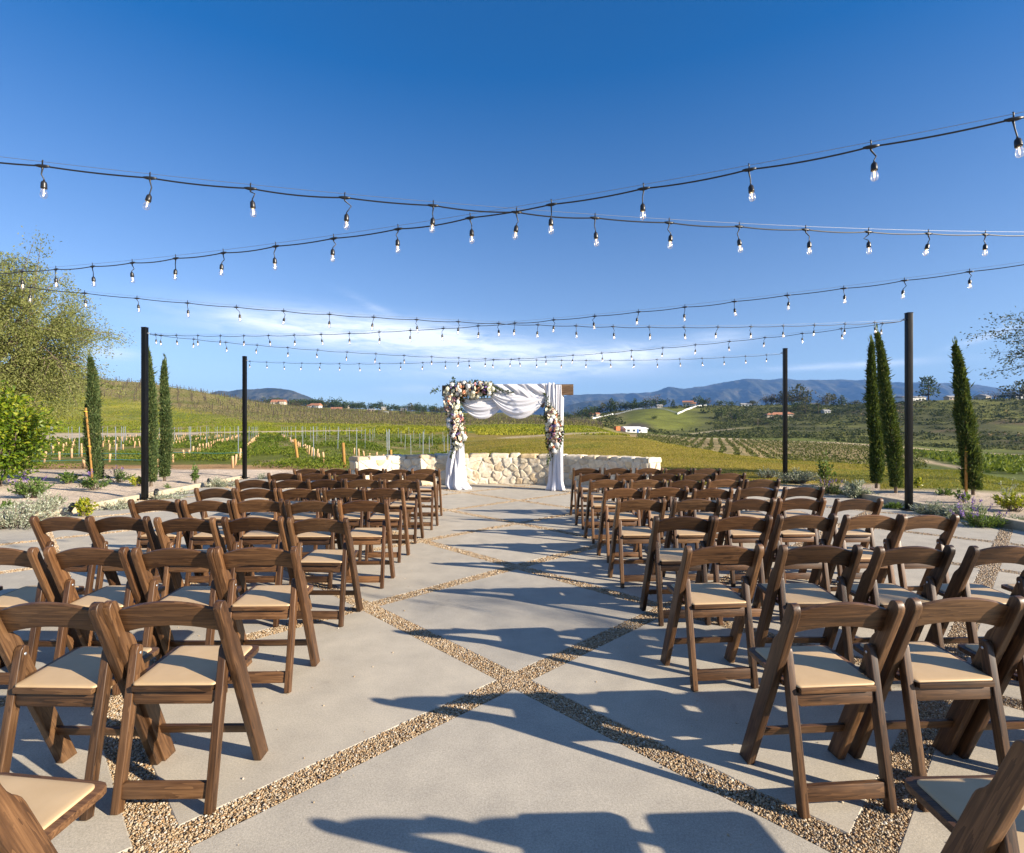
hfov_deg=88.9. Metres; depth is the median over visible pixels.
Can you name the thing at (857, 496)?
silver shrub
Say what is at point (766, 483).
folding chair
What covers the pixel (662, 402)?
tree
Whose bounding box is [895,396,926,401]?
barn
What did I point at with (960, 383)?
cypress tree
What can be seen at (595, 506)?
folding chair
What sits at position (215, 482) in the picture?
silver shrub
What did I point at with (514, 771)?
patio
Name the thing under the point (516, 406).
swag
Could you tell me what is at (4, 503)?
bed plant
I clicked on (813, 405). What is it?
tree
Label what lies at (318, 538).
folding chair
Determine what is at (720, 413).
tree
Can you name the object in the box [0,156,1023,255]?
string light
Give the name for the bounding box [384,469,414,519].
folding chair
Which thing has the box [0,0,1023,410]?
sky
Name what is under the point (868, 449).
row of vines
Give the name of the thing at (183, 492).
silver shrub
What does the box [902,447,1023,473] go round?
green vines
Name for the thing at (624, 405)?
tree
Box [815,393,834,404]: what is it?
tree
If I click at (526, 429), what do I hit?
hill grass
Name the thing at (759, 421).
tree
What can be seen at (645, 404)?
tree
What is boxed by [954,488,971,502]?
bed plant
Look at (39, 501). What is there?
silver shrub
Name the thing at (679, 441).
row of vines
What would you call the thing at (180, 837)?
pebbles
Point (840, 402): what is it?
pine tree
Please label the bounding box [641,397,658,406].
tree
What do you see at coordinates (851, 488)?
silver shrub
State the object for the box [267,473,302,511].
folding chair
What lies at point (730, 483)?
folding chair
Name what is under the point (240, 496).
folding chair
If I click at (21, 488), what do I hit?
salvia plant
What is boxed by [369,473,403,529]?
folding chair
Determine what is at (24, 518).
silver shrub
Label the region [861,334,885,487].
cypress tree
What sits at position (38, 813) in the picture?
folding chair
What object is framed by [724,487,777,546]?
folding chair
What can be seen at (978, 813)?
folding chair
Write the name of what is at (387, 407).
tree
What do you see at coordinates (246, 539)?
folding chair
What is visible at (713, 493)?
folding chair
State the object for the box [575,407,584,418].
tree
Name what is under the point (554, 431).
flower garland
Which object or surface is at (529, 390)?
beam drape
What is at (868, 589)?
folding chair
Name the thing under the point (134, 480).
bed plant
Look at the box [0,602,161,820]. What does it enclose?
folding chair
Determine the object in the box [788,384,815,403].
tree
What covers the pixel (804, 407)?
tree
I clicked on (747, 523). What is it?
folding chair
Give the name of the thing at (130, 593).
folding chair
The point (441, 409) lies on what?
tree
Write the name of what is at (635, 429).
farm building
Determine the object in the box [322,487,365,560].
folding chair
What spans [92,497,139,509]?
silver shrub
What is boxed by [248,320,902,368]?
string light
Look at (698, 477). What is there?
folding chair
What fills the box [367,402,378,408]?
tree
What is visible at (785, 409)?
light post
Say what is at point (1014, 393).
tree
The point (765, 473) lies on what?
silver shrub
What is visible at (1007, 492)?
silver shrub
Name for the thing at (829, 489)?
salvia plant
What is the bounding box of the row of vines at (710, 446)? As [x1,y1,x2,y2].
[700,437,714,449]
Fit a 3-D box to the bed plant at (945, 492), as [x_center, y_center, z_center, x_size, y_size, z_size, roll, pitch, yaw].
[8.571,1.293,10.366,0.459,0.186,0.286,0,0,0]
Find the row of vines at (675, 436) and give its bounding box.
[648,435,677,440]
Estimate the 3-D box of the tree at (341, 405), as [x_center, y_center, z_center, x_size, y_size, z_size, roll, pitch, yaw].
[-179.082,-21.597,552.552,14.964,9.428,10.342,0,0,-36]
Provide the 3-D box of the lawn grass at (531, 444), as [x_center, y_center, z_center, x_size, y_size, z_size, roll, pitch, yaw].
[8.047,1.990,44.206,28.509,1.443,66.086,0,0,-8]
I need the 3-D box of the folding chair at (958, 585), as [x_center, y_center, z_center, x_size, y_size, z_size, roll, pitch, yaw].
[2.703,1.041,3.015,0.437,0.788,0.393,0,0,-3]
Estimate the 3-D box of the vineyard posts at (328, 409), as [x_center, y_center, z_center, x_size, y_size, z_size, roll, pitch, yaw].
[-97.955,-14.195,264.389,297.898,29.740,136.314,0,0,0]
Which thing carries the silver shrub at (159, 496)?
on the ground at (665, 420)
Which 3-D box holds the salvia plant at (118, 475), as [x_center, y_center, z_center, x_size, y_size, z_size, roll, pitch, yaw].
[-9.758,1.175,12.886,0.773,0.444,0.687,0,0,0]
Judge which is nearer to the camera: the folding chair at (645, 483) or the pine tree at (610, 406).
the folding chair at (645, 483)
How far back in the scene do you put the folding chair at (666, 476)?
7.28 m
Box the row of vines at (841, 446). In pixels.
[814,441,928,464]
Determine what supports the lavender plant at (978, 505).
on the ground at (665, 420)
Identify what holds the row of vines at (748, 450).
on the ground at (665, 420)
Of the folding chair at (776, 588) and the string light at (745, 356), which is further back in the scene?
the string light at (745, 356)
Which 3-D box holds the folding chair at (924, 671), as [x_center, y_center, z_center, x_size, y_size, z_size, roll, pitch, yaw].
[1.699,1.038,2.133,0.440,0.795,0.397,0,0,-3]
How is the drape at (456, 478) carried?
hanging from the wedding arch
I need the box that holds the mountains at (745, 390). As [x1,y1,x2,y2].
[462,378,1021,414]
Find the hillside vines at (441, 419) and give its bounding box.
[20,375,604,427]
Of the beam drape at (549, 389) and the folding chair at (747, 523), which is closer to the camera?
the folding chair at (747, 523)
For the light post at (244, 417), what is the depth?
14.36 m
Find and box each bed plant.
[0,499,23,508]
[54,469,81,483]
[71,496,98,516]
[128,475,140,486]
[190,462,199,482]
[816,450,836,483]
[882,502,903,508]
[913,477,923,487]
[934,487,953,495]
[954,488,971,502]
[990,489,1023,511]
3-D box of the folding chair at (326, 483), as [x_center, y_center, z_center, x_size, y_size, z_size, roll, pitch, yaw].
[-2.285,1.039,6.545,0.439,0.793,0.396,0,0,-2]
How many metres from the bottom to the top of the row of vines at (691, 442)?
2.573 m
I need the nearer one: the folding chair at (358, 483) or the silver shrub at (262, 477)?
the folding chair at (358, 483)
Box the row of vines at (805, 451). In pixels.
[768,439,868,464]
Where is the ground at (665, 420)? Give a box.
[0,376,1023,517]
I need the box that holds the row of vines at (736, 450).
[724,437,741,454]
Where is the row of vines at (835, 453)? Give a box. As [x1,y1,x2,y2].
[788,440,926,468]
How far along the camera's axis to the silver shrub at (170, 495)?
10.37 m
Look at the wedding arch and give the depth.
11.63 m
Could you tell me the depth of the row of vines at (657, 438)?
143.28 m
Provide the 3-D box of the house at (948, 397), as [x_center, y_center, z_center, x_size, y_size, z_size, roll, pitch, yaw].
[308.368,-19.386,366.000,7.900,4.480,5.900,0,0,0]
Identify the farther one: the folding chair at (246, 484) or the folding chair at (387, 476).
the folding chair at (387, 476)
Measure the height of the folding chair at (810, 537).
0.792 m
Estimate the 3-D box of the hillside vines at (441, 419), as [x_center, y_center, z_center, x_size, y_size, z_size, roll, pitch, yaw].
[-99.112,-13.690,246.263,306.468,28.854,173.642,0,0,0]
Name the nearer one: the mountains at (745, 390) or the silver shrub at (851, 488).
the silver shrub at (851, 488)
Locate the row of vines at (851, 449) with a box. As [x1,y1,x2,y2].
[806,440,926,466]
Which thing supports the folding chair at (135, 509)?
on the patio
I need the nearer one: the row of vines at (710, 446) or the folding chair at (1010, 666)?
the folding chair at (1010, 666)
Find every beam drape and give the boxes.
[493,384,544,397]
[545,383,554,408]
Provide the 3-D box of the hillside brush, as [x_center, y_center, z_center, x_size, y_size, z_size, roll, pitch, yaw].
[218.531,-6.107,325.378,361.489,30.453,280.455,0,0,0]
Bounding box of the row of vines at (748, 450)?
[732,437,759,456]
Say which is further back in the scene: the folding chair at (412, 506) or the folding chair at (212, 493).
the folding chair at (412, 506)
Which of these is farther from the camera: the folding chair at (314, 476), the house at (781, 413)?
the house at (781, 413)
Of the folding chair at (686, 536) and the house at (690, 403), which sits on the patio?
the folding chair at (686, 536)
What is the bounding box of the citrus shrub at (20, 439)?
[0,380,68,486]
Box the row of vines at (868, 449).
[826,442,925,462]
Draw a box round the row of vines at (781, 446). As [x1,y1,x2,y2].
[761,438,863,463]
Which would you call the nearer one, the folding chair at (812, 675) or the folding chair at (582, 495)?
the folding chair at (812, 675)
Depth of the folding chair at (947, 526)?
3.86 m
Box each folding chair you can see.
[0,547,83,684]
[0,586,5,667]
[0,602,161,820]
[0,772,106,852]
[29,516,120,595]
[43,546,164,694]
[91,516,174,593]
[103,600,267,814]
[127,499,200,582]
[130,547,241,668]
[153,517,238,597]
[181,500,247,585]
[194,488,249,548]
[213,546,319,692]
[221,516,300,626]
[231,499,289,584]
[234,488,280,547]
[235,479,274,516]
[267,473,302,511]
[272,479,309,520]
[277,488,329,556]
[285,500,342,588]
[287,517,362,626]
[293,468,321,500]
[298,473,334,515]
[307,479,346,538]
[322,469,354,490]
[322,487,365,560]
[333,473,370,515]
[337,500,394,588]
[344,479,383,529]
[355,468,384,514]
[362,488,409,562]
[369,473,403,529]
[383,479,423,543]
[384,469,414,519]
[403,473,438,529]
[412,468,442,515]
[569,468,600,518]
[575,473,610,529]
[584,479,624,543]
[597,487,645,562]
[599,468,631,512]
[607,498,665,587]
[611,473,646,515]
[622,479,665,542]
[630,468,663,511]
[637,486,688,551]
[639,515,713,625]
[645,473,680,514]
[660,544,763,691]
[662,498,721,582]
[663,479,704,543]
[664,468,692,510]
[678,473,714,515]
[684,488,733,549]
[689,468,720,499]
[698,515,772,624]
[700,479,742,537]
[710,473,745,515]
[710,498,775,586]
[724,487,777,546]
[739,600,904,818]
[740,479,780,510]
[752,514,837,607]
[754,544,862,664]
[763,498,826,584]
[780,486,824,545]
[811,498,883,578]
[820,514,902,601]
[835,545,955,690]
[848,596,1023,811]
[869,514,959,594]
[905,739,1023,852]
[923,545,1023,679]
[953,616,1023,758]
[1001,584,1014,591]
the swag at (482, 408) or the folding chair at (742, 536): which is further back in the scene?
the swag at (482, 408)
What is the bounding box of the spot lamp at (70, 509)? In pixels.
[67,502,74,515]
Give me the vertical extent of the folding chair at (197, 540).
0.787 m
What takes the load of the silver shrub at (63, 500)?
on the ground at (665, 420)
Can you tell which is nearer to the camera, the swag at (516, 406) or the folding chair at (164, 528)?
the folding chair at (164, 528)
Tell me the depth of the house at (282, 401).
555.88 m
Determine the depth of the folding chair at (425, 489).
8.09 m
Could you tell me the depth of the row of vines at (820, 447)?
114.38 m
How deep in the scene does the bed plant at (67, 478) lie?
12.54 m
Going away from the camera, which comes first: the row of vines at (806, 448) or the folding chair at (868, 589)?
the folding chair at (868, 589)
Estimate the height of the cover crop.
1.675 m
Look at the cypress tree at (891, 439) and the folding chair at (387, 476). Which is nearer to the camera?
the folding chair at (387, 476)
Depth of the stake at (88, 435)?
12.37 m
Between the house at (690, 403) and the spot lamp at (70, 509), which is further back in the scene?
the house at (690, 403)
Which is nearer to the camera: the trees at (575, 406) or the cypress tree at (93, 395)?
the cypress tree at (93, 395)
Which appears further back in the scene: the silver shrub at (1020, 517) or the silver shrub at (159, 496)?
the silver shrub at (159, 496)
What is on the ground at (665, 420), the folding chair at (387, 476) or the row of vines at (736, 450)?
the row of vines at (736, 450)
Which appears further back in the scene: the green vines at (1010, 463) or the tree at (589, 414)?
the tree at (589, 414)
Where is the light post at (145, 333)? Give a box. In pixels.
[137,327,152,499]
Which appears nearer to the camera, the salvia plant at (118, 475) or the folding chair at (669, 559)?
the folding chair at (669, 559)
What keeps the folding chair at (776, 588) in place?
on the patio
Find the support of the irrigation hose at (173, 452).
attached to the grow tube
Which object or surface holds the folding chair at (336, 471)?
on the patio
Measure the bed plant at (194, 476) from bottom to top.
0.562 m
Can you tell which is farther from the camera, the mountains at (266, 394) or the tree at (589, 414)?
the mountains at (266, 394)
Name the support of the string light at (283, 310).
hanging from the light post at (908, 407)
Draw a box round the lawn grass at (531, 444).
[437,436,1023,491]
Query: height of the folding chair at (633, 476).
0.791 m
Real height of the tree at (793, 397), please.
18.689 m
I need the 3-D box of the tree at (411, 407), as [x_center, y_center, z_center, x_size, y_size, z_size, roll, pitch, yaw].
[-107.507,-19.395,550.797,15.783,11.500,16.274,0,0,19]
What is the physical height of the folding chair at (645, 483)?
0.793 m
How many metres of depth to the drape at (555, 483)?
11.62 m
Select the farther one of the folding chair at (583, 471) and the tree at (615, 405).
the tree at (615, 405)
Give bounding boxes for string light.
[0,111,1023,286]
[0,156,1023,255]
[2,282,903,338]
[150,262,1023,344]
[152,333,780,367]
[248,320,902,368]
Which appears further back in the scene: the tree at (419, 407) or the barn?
the tree at (419, 407)
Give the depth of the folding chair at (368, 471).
8.01 m
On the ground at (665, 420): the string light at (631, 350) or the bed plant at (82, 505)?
the bed plant at (82, 505)
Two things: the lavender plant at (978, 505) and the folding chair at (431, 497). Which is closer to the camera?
the folding chair at (431, 497)
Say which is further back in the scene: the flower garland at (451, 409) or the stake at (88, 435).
the stake at (88, 435)
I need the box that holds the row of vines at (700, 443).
[689,436,706,447]
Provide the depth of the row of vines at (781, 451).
95.61 m
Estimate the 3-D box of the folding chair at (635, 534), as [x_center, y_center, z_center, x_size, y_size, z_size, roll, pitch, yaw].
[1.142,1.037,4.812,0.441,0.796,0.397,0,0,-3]
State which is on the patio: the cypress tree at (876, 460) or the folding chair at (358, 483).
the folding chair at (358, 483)
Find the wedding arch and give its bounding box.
[442,384,572,477]
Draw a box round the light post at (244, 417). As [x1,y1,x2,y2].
[241,356,249,478]
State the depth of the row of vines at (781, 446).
96.45 m
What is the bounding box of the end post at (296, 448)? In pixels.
[293,439,298,457]
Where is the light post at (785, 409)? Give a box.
[781,348,787,481]
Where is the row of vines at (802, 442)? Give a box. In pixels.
[798,441,926,467]
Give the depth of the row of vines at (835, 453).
101.05 m
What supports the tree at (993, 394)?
on the ground at (665, 420)
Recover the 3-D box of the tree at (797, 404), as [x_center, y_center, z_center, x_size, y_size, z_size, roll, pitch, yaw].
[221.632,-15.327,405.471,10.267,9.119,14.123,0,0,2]
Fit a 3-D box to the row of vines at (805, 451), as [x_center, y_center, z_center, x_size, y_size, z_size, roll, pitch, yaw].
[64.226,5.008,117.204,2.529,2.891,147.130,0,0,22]
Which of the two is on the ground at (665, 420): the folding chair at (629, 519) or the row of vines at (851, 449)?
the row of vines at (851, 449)
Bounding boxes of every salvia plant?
[7,472,54,497]
[76,469,111,489]
[103,465,137,481]
[812,477,844,494]
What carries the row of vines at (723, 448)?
on the ground at (665, 420)
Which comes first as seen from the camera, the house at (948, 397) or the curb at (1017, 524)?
the curb at (1017, 524)
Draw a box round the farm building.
[620,426,647,432]
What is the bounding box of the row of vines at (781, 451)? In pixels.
[753,438,833,461]
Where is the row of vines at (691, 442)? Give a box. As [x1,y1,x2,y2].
[678,436,698,446]
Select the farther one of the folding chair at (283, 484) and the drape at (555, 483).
the drape at (555, 483)
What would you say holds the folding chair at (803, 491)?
on the patio
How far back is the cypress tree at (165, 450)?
13.10 m
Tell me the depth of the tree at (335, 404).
557.67 m
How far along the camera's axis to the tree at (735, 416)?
344.88 m
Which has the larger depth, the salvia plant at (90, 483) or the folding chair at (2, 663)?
the salvia plant at (90, 483)
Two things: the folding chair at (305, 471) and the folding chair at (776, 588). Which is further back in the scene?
the folding chair at (305, 471)
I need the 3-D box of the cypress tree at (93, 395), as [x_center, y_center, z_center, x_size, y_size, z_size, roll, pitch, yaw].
[-10.050,-0.139,12.533,0.608,3.455,0.561,0,0,0]
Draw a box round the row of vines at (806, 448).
[775,439,903,465]
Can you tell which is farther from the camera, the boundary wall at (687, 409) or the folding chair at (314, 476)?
the boundary wall at (687, 409)
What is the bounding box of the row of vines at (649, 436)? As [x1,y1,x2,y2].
[636,434,664,437]
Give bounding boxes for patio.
[0,479,1023,852]
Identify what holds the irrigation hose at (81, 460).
attached to the grow tube
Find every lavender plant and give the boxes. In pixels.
[949,503,1012,527]
[957,491,988,513]
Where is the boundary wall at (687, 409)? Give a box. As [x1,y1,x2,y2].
[677,405,701,414]
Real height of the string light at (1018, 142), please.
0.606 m
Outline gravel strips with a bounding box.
[0,479,1020,852]
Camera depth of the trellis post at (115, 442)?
22.04 m
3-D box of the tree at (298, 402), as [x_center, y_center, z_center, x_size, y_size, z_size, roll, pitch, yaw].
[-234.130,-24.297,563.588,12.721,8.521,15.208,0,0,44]
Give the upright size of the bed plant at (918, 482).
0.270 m
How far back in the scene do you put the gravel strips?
2.12 m
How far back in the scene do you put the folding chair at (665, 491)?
5.57 m
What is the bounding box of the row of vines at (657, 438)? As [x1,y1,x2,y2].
[640,435,669,439]
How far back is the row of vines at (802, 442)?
122.14 m
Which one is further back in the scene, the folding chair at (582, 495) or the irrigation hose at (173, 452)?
the irrigation hose at (173, 452)
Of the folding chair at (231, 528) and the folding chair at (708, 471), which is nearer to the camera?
the folding chair at (231, 528)
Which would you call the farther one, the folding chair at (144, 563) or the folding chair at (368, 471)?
the folding chair at (368, 471)
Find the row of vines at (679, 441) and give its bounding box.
[666,435,691,444]
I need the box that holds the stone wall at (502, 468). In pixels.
[347,453,661,488]
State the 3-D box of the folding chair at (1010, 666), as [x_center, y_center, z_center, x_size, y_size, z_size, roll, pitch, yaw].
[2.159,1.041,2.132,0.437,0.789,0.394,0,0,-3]
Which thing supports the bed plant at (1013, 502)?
on the ground at (665, 420)
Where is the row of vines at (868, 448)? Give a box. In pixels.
[831,442,921,459]
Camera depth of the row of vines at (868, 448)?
135.91 m
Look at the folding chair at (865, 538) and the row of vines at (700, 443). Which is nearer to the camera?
the folding chair at (865, 538)
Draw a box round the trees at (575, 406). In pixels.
[564,400,654,414]
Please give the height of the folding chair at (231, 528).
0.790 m
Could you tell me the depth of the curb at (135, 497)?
10.13 m
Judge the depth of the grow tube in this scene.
17.84 m
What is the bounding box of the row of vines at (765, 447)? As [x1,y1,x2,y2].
[747,438,803,460]
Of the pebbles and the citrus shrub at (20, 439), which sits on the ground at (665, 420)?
the citrus shrub at (20, 439)
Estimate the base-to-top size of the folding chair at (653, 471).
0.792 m
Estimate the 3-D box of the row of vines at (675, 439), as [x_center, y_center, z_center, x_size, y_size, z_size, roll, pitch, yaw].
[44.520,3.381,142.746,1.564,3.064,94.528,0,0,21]
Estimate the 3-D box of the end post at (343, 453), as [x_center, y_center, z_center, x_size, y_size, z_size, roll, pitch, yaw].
[-5.845,1.192,18.163,0.105,1.260,0.110,-3,0,0]
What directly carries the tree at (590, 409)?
on the ground at (665, 420)
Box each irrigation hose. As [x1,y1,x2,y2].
[56,459,125,460]
[80,452,241,453]
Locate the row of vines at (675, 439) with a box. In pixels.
[657,436,684,442]
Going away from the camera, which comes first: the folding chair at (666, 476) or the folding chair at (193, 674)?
the folding chair at (193, 674)
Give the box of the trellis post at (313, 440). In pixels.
[313,426,313,455]
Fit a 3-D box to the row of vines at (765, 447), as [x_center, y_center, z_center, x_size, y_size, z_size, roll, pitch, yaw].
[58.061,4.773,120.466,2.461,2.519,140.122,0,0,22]
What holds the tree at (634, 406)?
on the ground at (665, 420)
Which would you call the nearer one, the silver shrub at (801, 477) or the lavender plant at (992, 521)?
the lavender plant at (992, 521)
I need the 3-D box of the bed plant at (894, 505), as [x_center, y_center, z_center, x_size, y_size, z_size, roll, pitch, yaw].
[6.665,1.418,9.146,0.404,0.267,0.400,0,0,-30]
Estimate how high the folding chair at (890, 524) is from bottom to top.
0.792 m
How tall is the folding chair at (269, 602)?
0.790 m
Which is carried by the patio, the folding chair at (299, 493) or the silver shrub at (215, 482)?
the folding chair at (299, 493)
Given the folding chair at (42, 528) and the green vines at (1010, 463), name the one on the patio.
the folding chair at (42, 528)
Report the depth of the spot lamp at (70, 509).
8.31 m
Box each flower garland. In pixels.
[430,376,513,458]
[540,393,564,465]
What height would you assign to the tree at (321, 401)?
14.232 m
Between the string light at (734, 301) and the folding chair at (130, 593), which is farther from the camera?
the string light at (734, 301)
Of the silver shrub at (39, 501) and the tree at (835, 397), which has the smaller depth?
the silver shrub at (39, 501)
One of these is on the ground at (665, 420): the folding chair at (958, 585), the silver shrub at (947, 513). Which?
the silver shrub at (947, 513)
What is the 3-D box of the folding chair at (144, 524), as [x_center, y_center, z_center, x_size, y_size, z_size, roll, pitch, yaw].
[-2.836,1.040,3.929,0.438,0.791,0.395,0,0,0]
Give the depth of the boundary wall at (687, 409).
419.65 m
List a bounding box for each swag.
[460,398,498,418]
[490,392,544,418]
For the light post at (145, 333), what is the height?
3.472 m
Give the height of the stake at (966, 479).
1.900 m
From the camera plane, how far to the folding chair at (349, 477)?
7.23 m
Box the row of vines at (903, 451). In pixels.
[846,443,925,455]
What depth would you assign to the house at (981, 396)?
363.64 m
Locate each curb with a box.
[0,475,241,527]
[801,484,1023,530]
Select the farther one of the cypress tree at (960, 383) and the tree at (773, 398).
the tree at (773, 398)
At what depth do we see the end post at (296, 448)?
20.23 m
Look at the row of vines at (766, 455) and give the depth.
102.40 m
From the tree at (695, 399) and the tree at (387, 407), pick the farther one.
the tree at (387, 407)
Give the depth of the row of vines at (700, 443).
109.06 m
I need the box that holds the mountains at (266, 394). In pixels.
[211,388,355,408]
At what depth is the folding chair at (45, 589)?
2.85 m
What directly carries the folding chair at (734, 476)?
on the patio
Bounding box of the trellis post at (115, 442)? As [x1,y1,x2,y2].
[115,427,115,458]
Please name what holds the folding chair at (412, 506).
on the patio
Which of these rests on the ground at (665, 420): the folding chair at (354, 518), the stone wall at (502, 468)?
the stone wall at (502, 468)
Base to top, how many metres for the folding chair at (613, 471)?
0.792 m
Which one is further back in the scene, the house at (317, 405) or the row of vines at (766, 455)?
the house at (317, 405)
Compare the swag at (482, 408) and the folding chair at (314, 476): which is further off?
the swag at (482, 408)
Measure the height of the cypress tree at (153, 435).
3.566 m
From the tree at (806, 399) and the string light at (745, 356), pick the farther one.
the tree at (806, 399)
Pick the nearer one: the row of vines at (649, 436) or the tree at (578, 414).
the row of vines at (649, 436)
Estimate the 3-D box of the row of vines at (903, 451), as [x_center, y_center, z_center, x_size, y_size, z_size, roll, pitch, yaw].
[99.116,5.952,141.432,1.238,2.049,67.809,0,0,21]
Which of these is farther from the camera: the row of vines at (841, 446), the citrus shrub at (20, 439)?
the row of vines at (841, 446)
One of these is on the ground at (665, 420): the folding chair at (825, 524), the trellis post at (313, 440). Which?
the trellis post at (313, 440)
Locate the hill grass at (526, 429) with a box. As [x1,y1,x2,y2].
[4,382,629,435]
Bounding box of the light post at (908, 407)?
[899,312,916,510]
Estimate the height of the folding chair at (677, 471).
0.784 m
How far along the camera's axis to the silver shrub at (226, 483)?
12.42 m
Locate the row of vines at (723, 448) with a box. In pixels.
[718,437,726,452]
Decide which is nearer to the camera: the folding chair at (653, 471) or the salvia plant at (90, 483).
the folding chair at (653, 471)
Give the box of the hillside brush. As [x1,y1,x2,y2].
[595,396,1023,449]
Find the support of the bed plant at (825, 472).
on the ground at (665, 420)
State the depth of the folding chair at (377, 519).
5.53 m
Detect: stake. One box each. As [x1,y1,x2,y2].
[83,408,92,479]
[965,408,967,491]
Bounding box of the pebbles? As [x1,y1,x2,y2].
[0,481,1023,852]
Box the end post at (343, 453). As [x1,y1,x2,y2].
[342,443,345,466]
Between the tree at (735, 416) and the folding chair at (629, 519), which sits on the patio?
the folding chair at (629, 519)
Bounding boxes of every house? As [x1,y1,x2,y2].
[271,400,287,404]
[307,403,321,407]
[682,401,695,406]
[739,403,751,405]
[763,412,793,417]
[942,396,953,399]
[973,394,991,399]
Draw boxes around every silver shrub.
[0,500,70,529]
[7,491,70,514]
[33,488,67,507]
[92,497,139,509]
[148,490,165,499]
[163,492,187,498]
[173,488,193,494]
[204,476,225,486]
[219,476,237,486]
[257,472,267,478]
[756,467,780,477]
[773,467,819,483]
[840,479,870,497]
[846,490,881,498]
[908,499,952,514]
[929,503,969,517]
[992,477,1018,506]
[1004,513,1023,519]
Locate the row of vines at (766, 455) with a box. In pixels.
[738,437,779,458]
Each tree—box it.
[0,226,135,429]
[79,350,108,483]
[138,346,160,486]
[157,353,176,480]
[288,400,302,405]
[312,397,325,405]
[334,396,344,406]
[336,402,347,407]
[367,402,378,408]
[381,404,399,410]
[401,403,418,411]
[413,405,431,410]
[434,407,444,411]
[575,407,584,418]
[580,407,598,418]
[582,406,597,412]
[604,397,617,413]
[610,399,624,410]
[616,401,634,409]
[624,402,637,408]
[639,398,652,407]
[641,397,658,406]
[657,398,669,405]
[691,395,703,404]
[714,408,727,417]
[728,409,745,420]
[751,418,764,424]
[762,395,779,403]
[778,387,800,402]
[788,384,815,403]
[790,401,803,409]
[793,403,815,412]
[797,394,812,403]
[808,403,819,410]
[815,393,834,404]
[825,394,838,404]
[836,394,847,404]
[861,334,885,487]
[872,325,903,492]
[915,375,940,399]
[948,336,985,494]
[960,306,1023,388]
[976,391,1011,398]
[996,382,1023,399]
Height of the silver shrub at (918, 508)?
0.319 m
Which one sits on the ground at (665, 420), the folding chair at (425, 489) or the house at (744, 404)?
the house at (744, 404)
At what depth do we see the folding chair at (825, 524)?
3.85 m
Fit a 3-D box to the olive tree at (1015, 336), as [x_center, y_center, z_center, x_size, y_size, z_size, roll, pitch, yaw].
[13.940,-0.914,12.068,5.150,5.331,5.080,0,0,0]
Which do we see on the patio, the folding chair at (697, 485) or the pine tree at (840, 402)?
the folding chair at (697, 485)
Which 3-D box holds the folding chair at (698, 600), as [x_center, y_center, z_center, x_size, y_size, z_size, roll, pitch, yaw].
[1.140,1.040,3.014,0.438,0.790,0.394,0,0,-5]
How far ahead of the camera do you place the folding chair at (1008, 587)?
3.15 m
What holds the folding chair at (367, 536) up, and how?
on the patio
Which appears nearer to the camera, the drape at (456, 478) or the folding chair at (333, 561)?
the folding chair at (333, 561)
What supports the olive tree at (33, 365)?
on the ground at (665, 420)
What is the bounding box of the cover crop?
[22,431,449,468]
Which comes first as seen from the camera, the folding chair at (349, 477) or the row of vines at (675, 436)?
the folding chair at (349, 477)
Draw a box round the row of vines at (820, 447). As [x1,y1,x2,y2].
[789,439,930,468]
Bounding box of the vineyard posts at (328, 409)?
[68,377,602,427]
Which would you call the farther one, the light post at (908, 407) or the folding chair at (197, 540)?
the light post at (908, 407)

